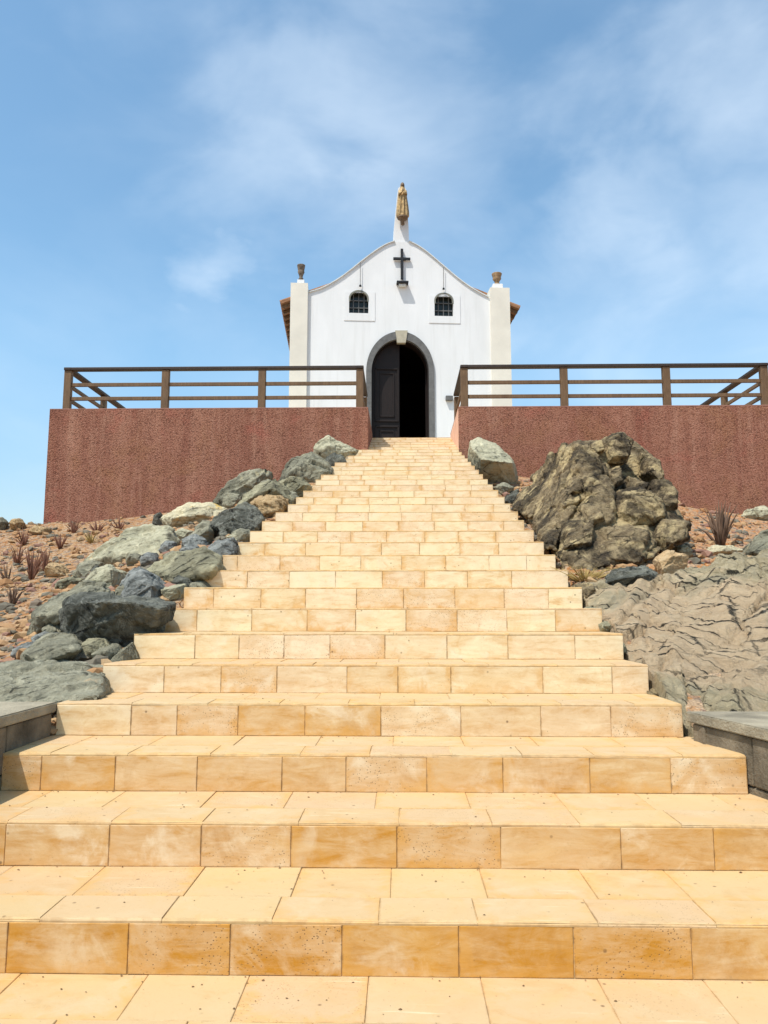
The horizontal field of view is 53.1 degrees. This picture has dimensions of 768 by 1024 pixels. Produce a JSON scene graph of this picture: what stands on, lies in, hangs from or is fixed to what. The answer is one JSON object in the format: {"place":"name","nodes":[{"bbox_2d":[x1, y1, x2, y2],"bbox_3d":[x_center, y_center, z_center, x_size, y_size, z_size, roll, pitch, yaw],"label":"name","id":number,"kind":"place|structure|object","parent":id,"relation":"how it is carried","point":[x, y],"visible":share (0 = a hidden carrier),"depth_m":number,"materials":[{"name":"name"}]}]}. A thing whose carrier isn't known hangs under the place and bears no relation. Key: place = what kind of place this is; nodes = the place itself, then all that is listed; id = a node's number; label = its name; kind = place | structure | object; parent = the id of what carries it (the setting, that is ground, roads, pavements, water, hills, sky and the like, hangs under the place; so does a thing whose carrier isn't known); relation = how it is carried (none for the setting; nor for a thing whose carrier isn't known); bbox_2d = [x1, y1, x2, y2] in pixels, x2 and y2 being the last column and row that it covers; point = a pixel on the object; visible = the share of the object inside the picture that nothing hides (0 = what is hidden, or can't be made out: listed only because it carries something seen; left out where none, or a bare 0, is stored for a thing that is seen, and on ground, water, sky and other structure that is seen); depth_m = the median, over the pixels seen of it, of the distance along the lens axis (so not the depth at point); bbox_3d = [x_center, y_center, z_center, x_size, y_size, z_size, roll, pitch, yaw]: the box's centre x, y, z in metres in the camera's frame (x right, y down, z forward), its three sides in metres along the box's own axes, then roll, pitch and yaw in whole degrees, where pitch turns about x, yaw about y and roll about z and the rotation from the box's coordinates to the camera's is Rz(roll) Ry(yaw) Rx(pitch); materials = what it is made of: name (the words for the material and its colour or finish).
{"place":"outdoors","nodes":[
{"label":"outdoors","id":0,"kind":"place"},
{"bbox_2d":[0,477,767,725],"bbox_3d":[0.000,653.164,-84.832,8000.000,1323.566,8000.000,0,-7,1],"label":"ground","id":1,"kind":"structure","parent":0,"point":[695,703],"depth_m":12.66,"materials":[{"name":"brown soil"}]},
{"bbox_2d":[0,517,8,529],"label":"stone","id":2,"kind":"object","parent":1,"relation":"on","point":[4,523],"visible":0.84,"depth_m":15.09,"materials":[{"name":"grey stone"}]},
{"bbox_2d":[0,565,18,580],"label":"dry plant","id":3,"kind":"object","parent":1,"relation":"on","point":[4,575],"visible":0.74,"depth_m":9.98,"materials":[{"name":"brown plant"}]},
{"bbox_2d":[5,585,26,604],"bbox_3d":[-3.615,0.817,7.495,0.222,0.212,0.179,0,-7,1],"label":"dry plant","id":4,"kind":"object","parent":1,"relation":"on","point":[12,598],"visible":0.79,"depth_m":7.50,"materials":[{"name":"brown plant"}]},
{"bbox_2d":[9,518,24,529],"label":"stone","id":5,"kind":"object","parent":1,"relation":"on","point":[19,523],"visible":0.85,"depth_m":15.03,"materials":[{"name":"beige stone"}]},
{"bbox_2d":[11,541,27,563],"bbox_3d":[-5.530,0.617,11.683,0.268,0.417,0.502,2,-8,-18],"label":"dry plant","id":6,"kind":"object","parent":1,"relation":"on","point":[17,559],"visible":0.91,"depth_m":11.66,"materials":[{"name":"brown plant"}]},
{"bbox_2d":[12,527,30,545],"bbox_3d":[-6.370,0.410,13.465,0.279,0.370,0.431,0,-7,1],"label":"dry plant","id":7,"kind":"object","parent":1,"relation":"on","point":[24,540],"visible":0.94,"depth_m":13.51,"materials":[{"name":"brown plant"}]},
{"bbox_2d":[10,641,33,658],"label":"stone","id":8,"kind":"object","parent":1,"relation":"on","point":[17,648],"visible":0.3,"depth_m":5.03,"materials":[{"name":"grey stone"}]},
{"bbox_2d":[0,702,56,790],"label":"flank wall","id":9,"kind":"structure","parent":1,"relation":"on","point":[23,724],"depth_m":3.59,"materials":[{"name":"grey stone"}]},
{"bbox_2d":[25,546,49,579],"bbox_3d":[-4.521,0.668,10.032,0.316,0.456,0.324,0,-7,1],"label":"dry plant","id":10,"kind":"object","parent":1,"relation":"on","point":[34,569],"visible":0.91,"depth_m":9.99,"materials":[{"name":"brown plant"}]},
{"bbox_2d":[27,525,51,534],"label":"stone","id":11,"kind":"object","parent":1,"relation":"on","point":[34,530],"visible":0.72,"depth_m":14.38,"materials":[{"name":"brown stone"}]},
{"bbox_2d":[31,631,62,641],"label":"stone","id":12,"kind":"object","parent":1,"relation":"on","point":[35,637],"visible":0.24,"depth_m":5.20,"materials":[{"name":"grey stone"}]},
{"bbox_2d":[20,632,82,661],"bbox_3d":[-2.085,0.899,4.849,0.403,0.273,0.630,2,-8,-13],"label":"boulder","id":13,"kind":"object","parent":1,"relation":"on","point":[56,646],"visible":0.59,"depth_m":4.66,"materials":[{"name":"grey stone"}]},
{"bbox_2d":[41,623,61,632],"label":"stone","id":14,"kind":"object","parent":1,"relation":"on","point":[51,627],"visible":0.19,"depth_m":5.33,"materials":[{"name":"grey stone"}]},
{"bbox_2d":[0,659,111,702],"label":"boulder","id":15,"kind":"object","parent":1,"relation":"on","point":[40,680],"visible":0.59,"depth_m":4.20,"materials":[{"name":"grey stone"}]},
{"bbox_2d":[44,562,68,576],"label":"boulder","id":16,"kind":"object","parent":1,"relation":"on","point":[53,569],"visible":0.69,"depth_m":9.92,"materials":[{"name":"brown stone"}]},
{"bbox_2d":[53,533,69,548],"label":"dry plant","id":17,"kind":"object","parent":1,"relation":"on","point":[59,545],"visible":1,"depth_m":12.99,"materials":[{"name":"brown plant"}]},
{"bbox_2d":[55,576,84,588],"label":"stone","id":18,"kind":"object","parent":1,"relation":"on","point":[64,583],"visible":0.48,"depth_m":7.83,"materials":[{"name":"grey stone"}]},
{"bbox_2d":[27,580,114,635],"bbox_3d":[-2.333,0.762,5.703,0.644,0.520,0.817,0,-7,1],"label":"boulder","id":19,"kind":"object","parent":1,"relation":"on","point":[44,614],"visible":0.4,"depth_m":5.54,"materials":[{"name":"grey stone"}]},
{"bbox_2d":[65,519,83,532],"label":"dry plant","id":20,"kind":"object","parent":1,"relation":"on","point":[74,527],"visible":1,"depth_m":14.52,"materials":[{"name":"brown plant"}]},
{"bbox_2d":[72,560,104,577],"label":"boulder","id":21,"kind":"object","parent":1,"relation":"on","point":[83,569],"visible":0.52,"depth_m":9.11,"materials":[{"name":"grey stone"}]},
{"bbox_2d":[84,530,100,542],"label":"dry plant","id":22,"kind":"object","parent":1,"relation":"on","point":[89,539],"visible":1,"depth_m":13.14,"materials":[{"name":"yellow plant"}]},
{"bbox_2d":[83,520,104,530],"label":"dry plant","id":23,"kind":"object","parent":1,"relation":"on","point":[99,528],"visible":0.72,"depth_m":14.31,"materials":[{"name":"brown plant"}]},
{"bbox_2d":[81,638,110,658],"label":"stone","id":24,"kind":"object","parent":1,"relation":"on","point":[90,646],"visible":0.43,"depth_m":4.81,"materials":[{"name":"grey stone"}]},
{"bbox_2d":[85,564,127,587],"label":"boulder","id":25,"kind":"object","parent":1,"relation":"on","point":[109,575],"visible":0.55,"depth_m":7.15,"materials":[{"name":"grey stone"}]},
{"bbox_2d":[91,643,123,659],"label":"stone","id":26,"kind":"object","parent":1,"relation":"on","point":[112,650],"visible":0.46,"depth_m":4.73,"materials":[{"name":"grey stone"}]},
{"bbox_2d":[102,517,124,528],"bbox_3d":[-4.952,0.203,14.137,0.416,0.256,0.365,3,-8,-24],"label":"dry plant","id":27,"kind":"object","parent":1,"relation":"on","point":[120,526],"visible":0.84,"depth_m":14.15,"materials":[{"name":"brown plant"}]},
{"bbox_2d":[108,639,123,644],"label":"stone","id":28,"kind":"object","parent":1,"relation":"on","point":[117,641],"visible":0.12,"depth_m":4.98,"materials":[{"name":"grey stone"}]},
{"bbox_2d":[58,592,175,646],"bbox_3d":[-1.802,0.788,5.171,0.807,0.506,0.709,0,-7,1],"label":"boulder","id":29,"kind":"object","parent":1,"relation":"on","point":[83,616],"visible":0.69,"depth_m":4.95,"materials":[{"name":"grey stone"}]},
{"bbox_2d":[115,585,123,595],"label":"stone","id":30,"kind":"object","parent":1,"relation":"on","point":[118,590],"visible":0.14,"depth_m":6.06,"materials":[{"name":"grey stone"}]},
{"bbox_2d":[110,642,138,661],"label":"boulder","id":31,"kind":"object","parent":1,"relation":"on","point":[129,652],"visible":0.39,"depth_m":4.75,"materials":[{"name":"grey stone"}]},
{"bbox_2d":[83,523,180,564],"bbox_3d":[-3.293,0.494,10.110,1.297,0.683,1.156,0,-7,1],"label":"boulder","id":32,"kind":"object","parent":1,"relation":"on","point":[144,538],"visible":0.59,"depth_m":9.84,"materials":[{"name":"grey stone"}]},
{"bbox_2d":[126,553,140,565],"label":"stone","id":33,"kind":"object","parent":1,"relation":"on","point":[132,559],"visible":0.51,"depth_m":8.89,"materials":[{"name":"grey stone"}]},
{"bbox_2d":[119,566,165,597],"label":"boulder","id":34,"kind":"object","parent":1,"relation":"on","point":[140,581],"visible":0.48,"depth_m":5.90,"materials":[{"name":"grey stone"}]},
{"bbox_2d":[0,503,295,735],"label":"scree","id":35,"kind":"structure","parent":1,"relation":"on","point":[18,638],"depth_m":8.54,"materials":[{"name":"gravel"}]},
{"bbox_2d":[38,547,57,570],"bbox_3d":[-4.733,0.677,10.832,0.316,0.362,0.282,6,-9,-38],"label":"dry plant","id":36,"kind":"object","parent":35,"relation":"on","point":[45,559],"visible":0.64,"depth_m":10.79,"materials":[{"name":"brown plant"}]},
{"bbox_2d":[140,552,159,566],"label":"stone","id":37,"kind":"object","parent":1,"relation":"on","point":[148,558],"visible":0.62,"depth_m":8.11,"materials":[{"name":"grey stone"}]},
{"bbox_2d":[152,512,162,525],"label":"stone","id":38,"kind":"object","parent":1,"relation":"on","point":[156,521],"visible":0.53,"depth_m":13.90,"materials":[{"name":"grey stone"}]},
{"bbox_2d":[158,540,177,553],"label":"stone","id":39,"kind":"object","parent":1,"relation":"on","point":[166,545],"visible":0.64,"depth_m":9.29,"materials":[{"name":"grey stone"}]},
{"bbox_2d":[161,583,186,600],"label":"boulder","id":40,"kind":"object","parent":1,"relation":"on","point":[173,592],"visible":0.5,"depth_m":5.94,"materials":[{"name":"grey stone"}]},
{"bbox_2d":[171,575,191,586],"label":"stone","id":41,"kind":"object","parent":1,"relation":"on","point":[178,579],"visible":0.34,"depth_m":6.26,"materials":[{"name":"grey stone"}]},
{"bbox_2d":[175,528,193,539],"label":"boulder","id":42,"kind":"object","parent":1,"relation":"on","point":[181,533],"visible":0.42,"depth_m":10.88,"materials":[{"name":"grey stone"}]},
{"bbox_2d":[146,546,223,581],"bbox_3d":[-1.739,0.508,6.766,0.775,0.422,0.963,0,-7,1],"label":"boulder","id":43,"kind":"object","parent":1,"relation":"on","point":[201,563],"visible":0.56,"depth_m":6.45,"materials":[{"name":"grey stone"}]},
{"bbox_2d":[208,537,239,554],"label":"boulder","id":44,"kind":"object","parent":43,"relation":"on","point":[228,546],"visible":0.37,"depth_m":7.03,"materials":[{"name":"grey stone"}]},
{"bbox_2d":[180,544,199,550],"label":"stone","id":45,"kind":"object","parent":1,"relation":"on","point":[189,547],"visible":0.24,"depth_m":7.49,"materials":[{"name":"grey stone"}]},
{"bbox_2d":[160,502,227,527],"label":"boulder","id":46,"kind":"object","parent":1,"relation":"on","point":[185,513],"visible":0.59,"depth_m":13.28,"materials":[{"name":"beige stone"}]},
{"bbox_2d":[181,533,208,546],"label":"stone","id":47,"kind":"object","parent":1,"relation":"on","point":[194,539],"visible":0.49,"depth_m":7.72,"materials":[{"name":"grey stone"}]},
{"bbox_2d":[181,525,214,546],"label":"boulder","id":48,"kind":"object","parent":1,"relation":"on","point":[207,533],"visible":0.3,"depth_m":8.20,"materials":[{"name":"grey stone"}]},
{"bbox_2d":[189,580,210,586],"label":"stone","id":49,"kind":"object","parent":1,"relation":"on","point":[201,583],"visible":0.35,"depth_m":6.28,"materials":[{"name":"grey stone"}]},
{"bbox_2d":[194,520,210,530],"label":"stone","id":50,"kind":"object","parent":1,"relation":"on","point":[203,524],"visible":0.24,"depth_m":10.40,"materials":[{"name":"grey stone"}]},
{"bbox_2d":[43,407,371,523],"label":"retaining wall","id":51,"kind":"structure","parent":1,"relation":"on","point":[108,463],"depth_m":15.68,"materials":[{"name":"red paint"}]},
{"bbox_2d":[62,365,367,408],"bbox_3d":[-3.405,-1.701,22.631,6.249,0.903,13.595,0,-7,1],"label":"railing","id":52,"kind":"object","parent":51,"relation":"on","point":[166,384],"visible":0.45,"depth_m":15.95,"materials":[{"name":"brown wood"}]},
{"bbox_2d":[222,492,240,508],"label":"stone","id":53,"kind":"object","parent":1,"relation":"on","point":[230,500],"visible":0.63,"depth_m":14.14,"materials":[{"name":"grey stone"}]},
{"bbox_2d":[226,533,236,539],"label":"boulder","id":54,"kind":"object","parent":1,"relation":"on","point":[232,535],"visible":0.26,"depth_m":7.92,"materials":[{"name":"grey stone"}]},
{"bbox_2d":[209,501,264,537],"bbox_3d":[-1.641,0.128,8.555,0.631,0.498,0.836,0,-7,1],"label":"boulder","id":55,"kind":"object","parent":1,"relation":"on","point":[246,515],"visible":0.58,"depth_m":8.30,"materials":[{"name":"grey stone"}]},
{"bbox_2d":[231,528,249,541],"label":"stone","id":56,"kind":"object","parent":1,"relation":"on","point":[242,534],"visible":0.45,"depth_m":7.89,"materials":[{"name":"grey stone"}]},
{"bbox_2d":[213,468,273,506],"bbox_3d":[-2.698,-0.352,14.677,1.194,0.964,0.784,0,-7,1],"label":"boulder","id":57,"kind":"object","parent":1,"relation":"on","point":[242,483],"visible":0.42,"depth_m":14.46,"materials":[{"name":"grey stone"}]},
{"bbox_2d":[235,478,293,506],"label":"boulder","id":58,"kind":"object","parent":1,"relation":"on","point":[274,486],"visible":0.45,"depth_m":9.88,"materials":[{"name":"grey stone"}]},
{"bbox_2d":[250,494,288,516],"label":"boulder","id":59,"kind":"object","parent":1,"relation":"on","point":[266,505],"visible":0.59,"depth_m":9.28,"materials":[{"name":"beige stone"}]},
{"bbox_2d":[289,491,298,503],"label":"stone","id":60,"kind":"object","parent":1,"relation":"on","point":[293,495],"visible":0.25,"depth_m":9.93,"materials":[{"name":"grey stone"}]},
{"bbox_2d":[279,476,311,496],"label":"boulder","id":61,"kind":"object","parent":1,"relation":"on","point":[298,485],"visible":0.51,"depth_m":10.69,"materials":[{"name":"grey stone"}]},
{"bbox_2d":[278,452,333,482],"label":"boulder","id":62,"kind":"object","parent":1,"relation":"on","point":[309,467],"visible":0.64,"depth_m":12.13,"materials":[{"name":"grey stone"}]},
{"bbox_2d":[313,435,358,459],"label":"boulder","id":63,"kind":"object","parent":1,"relation":"on","point":[325,446],"visible":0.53,"depth_m":14.38,"materials":[{"name":"grey stone"}]},
{"bbox_2d":[326,453,345,465],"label":"stone","id":64,"kind":"object","parent":1,"relation":"on","point":[332,459],"visible":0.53,"depth_m":13.65,"materials":[{"name":"grey stone"}]},
{"bbox_2d":[0,437,767,1023],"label":"staircase","id":65,"kind":"structure","parent":1,"relation":"on","point":[440,851],"depth_m":3.04,"materials":[{"name":"stone"}]},
{"bbox_2d":[9,692,760,1016],"bbox_3d":[0.070,1.180,3.099,3.192,0.643,2.385,0,-7,1],"label":"grit","id":66,"kind":"object","parent":65,"relation":"on","point":[323,872],"visible":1,"depth_m":2.81,"materials":[{"name":"brown gravel"}]},
{"bbox_2d":[468,437,517,483],"bbox_3d":[2.056,-0.909,14.498,0.972,1.081,1.548,0,-7,1],"label":"boulder","id":67,"kind":"object","parent":1,"relation":"on","point":[492,462],"visible":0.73,"depth_m":14.08,"materials":[{"name":"grey stone"}]},
{"bbox_2d":[493,482,513,494],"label":"boulder","id":68,"kind":"object","parent":1,"relation":"on","point":[502,487],"visible":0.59,"depth_m":12.93,"materials":[{"name":"grey stone"}]},
{"bbox_2d":[505,489,518,503],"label":"boulder","id":69,"kind":"object","parent":1,"relation":"on","point":[511,497],"visible":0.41,"depth_m":12.02,"materials":[{"name":"grey stone"}]},
{"bbox_2d":[571,583,595,599],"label":"boulder","id":70,"kind":"object","parent":1,"relation":"on","point":[588,589],"visible":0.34,"depth_m":5.92,"materials":[{"name":"grey stone"}]},
{"bbox_2d":[552,565,621,581],"bbox_3d":[1.680,0.514,6.350,0.732,0.146,0.707,0,-7,1],"label":"dry plant","id":71,"kind":"object","parent":1,"relation":"on","point":[595,574],"visible":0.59,"depth_m":6.28,"materials":[{"name":"plant"}]},
{"bbox_2d":[512,432,691,570],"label":"crag","id":72,"kind":"structure","parent":1,"relation":"on","point":[604,502],"depth_m":7.70,"materials":[{"name":"beige stone"}]},
{"bbox_2d":[450,405,767,513],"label":"retaining wall","id":73,"kind":"structure","parent":1,"relation":"on","point":[708,456],"depth_m":15.52,"materials":[{"name":"red paint"}]},
{"bbox_2d":[453,363,767,418],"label":"railing","id":74,"kind":"object","parent":73,"relation":"on","point":[463,383],"visible":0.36,"depth_m":15.79,"materials":[{"name":"brown wood"}]},
{"bbox_2d":[488,476,767,583],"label":"scree","id":75,"kind":"structure","parent":1,"relation":"on","point":[695,559],"depth_m":8.30,"materials":[{"name":"gravel"}]},
{"bbox_2d":[605,565,657,585],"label":"boulder","id":76,"kind":"object","parent":1,"relation":"on","point":[627,575],"visible":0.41,"depth_m":5.95,"materials":[{"name":"grey stone"}]},
{"bbox_2d":[653,550,688,574],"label":"boulder","id":77,"kind":"object","parent":1,"relation":"on","point":[669,561],"visible":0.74,"depth_m":6.56,"materials":[{"name":"brown stone"}]},
{"bbox_2d":[583,548,767,737],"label":"rock outcrop","id":78,"kind":"object","parent":1,"relation":"on","point":[686,630],"visible":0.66,"depth_m":5.00,"materials":[{"name":"beige stone"}]},
{"bbox_2d":[598,620,610,631],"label":"stone","id":79,"kind":"object","parent":78,"relation":"on","point":[604,626],"visible":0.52,"depth_m":5.27,"materials":[{"name":"grey stone"}]},
{"bbox_2d":[623,643,626,653],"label":"stone","id":80,"kind":"object","parent":78,"relation":"on","point":[624,648],"visible":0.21,"depth_m":4.89,"materials":[{"name":"grey stone"}]},
{"bbox_2d":[647,688,658,696],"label":"stone","id":81,"kind":"object","parent":78,"relation":"on","point":[651,691],"visible":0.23,"depth_m":4.26,"materials":[{"name":"brown stone"}]},
{"bbox_2d":[671,544,691,552],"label":"stone","id":82,"kind":"object","parent":1,"relation":"on","point":[684,548],"visible":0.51,"depth_m":7.43,"materials":[{"name":"grey stone"}]},
{"bbox_2d":[696,499,737,545],"bbox_3d":[3.563,0.134,8.249,0.394,0.529,0.502,-2,-8,18],"label":"dry plant","id":83,"kind":"object","parent":1,"relation":"on","point":[720,527],"visible":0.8,"depth_m":8.21,"materials":[{"name":"brown plant"}]},
{"bbox_2d":[707,545,742,554],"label":"stone","id":84,"kind":"object","parent":1,"relation":"on","point":[720,549],"visible":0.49,"depth_m":7.55,"materials":[{"name":"grey stone"}]},
{"bbox_2d":[686,711,767,799],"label":"flank wall","id":85,"kind":"structure","parent":1,"relation":"on","point":[745,733],"depth_m":3.39,"materials":[{"name":"grey stone"}]},
{"bbox_2d":[741,506,767,520],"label":"stone","id":86,"kind":"object","parent":1,"relation":"on","point":[759,512],"visible":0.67,"depth_m":14.62,"materials":[{"name":"beige stone"}]},
{"bbox_2d":[743,529,767,555],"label":"boulder","id":87,"kind":"object","parent":1,"relation":"on","point":[757,545],"visible":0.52,"depth_m":7.60,"materials":[{"name":"grey stone"}]},
{"bbox_2d":[0,0,767,523],"label":"sky","id":88,"kind":"structure","parent":0,"point":[169,169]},
{"bbox_2d":[280,187,519,437],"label":"chapel","id":89,"kind":"structure","parent":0,"point":[411,327],"depth_m":21.45,"materials":[{"name":"white paint"}]},
{"bbox_2d":[344,290,374,320],"bbox_3d":[-0.686,-5.749,21.535,0.861,0.889,0.205,0,-7,-3],"label":"window","id":90,"kind":"structure","parent":89,"relation":"in","point":[358,306],"depth_m":21.47,"materials":[{"name":"white paint"}]},
{"bbox_2d":[372,344,399,437],"bbox_3d":[0.039,-3.026,21.373,0.787,3.461,0.095,0,-7,-3],"label":"door leaf","id":91,"kind":"structure","parent":89,"relation":"in","point":[385,373],"depth_m":21.39,"materials":[{"name":"black wood"}]},
{"bbox_2d":[396,182,408,217],"bbox_3d":[0.528,-8.849,21.779,0.365,1.058,0.315,0,-7,1],"label":"statue","id":92,"kind":"object","parent":89,"relation":"on","point":[402,205],"visible":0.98,"depth_m":21.68,"materials":[{"name":"beige stone"}]},
{"bbox_2d":[425,370,426,437],"bbox_3d":[1.235,-2.951,21.950,0.130,3.461,0.798,0,-7,1],"label":"door leaf","id":93,"kind":"structure","parent":89,"relation":"in","point":[425,370],"depth_m":21.57,"materials":[{"name":"black wood"}]},
{"bbox_2d":[429,293,459,323],"bbox_3d":[1.694,-5.714,21.665,0.883,0.895,0.205,0,-7,-3],"label":"window","id":94,"kind":"structure","parent":89,"relation":"in","point":[441,310],"depth_m":21.60,"materials":[{"name":"white paint"}]}
]}

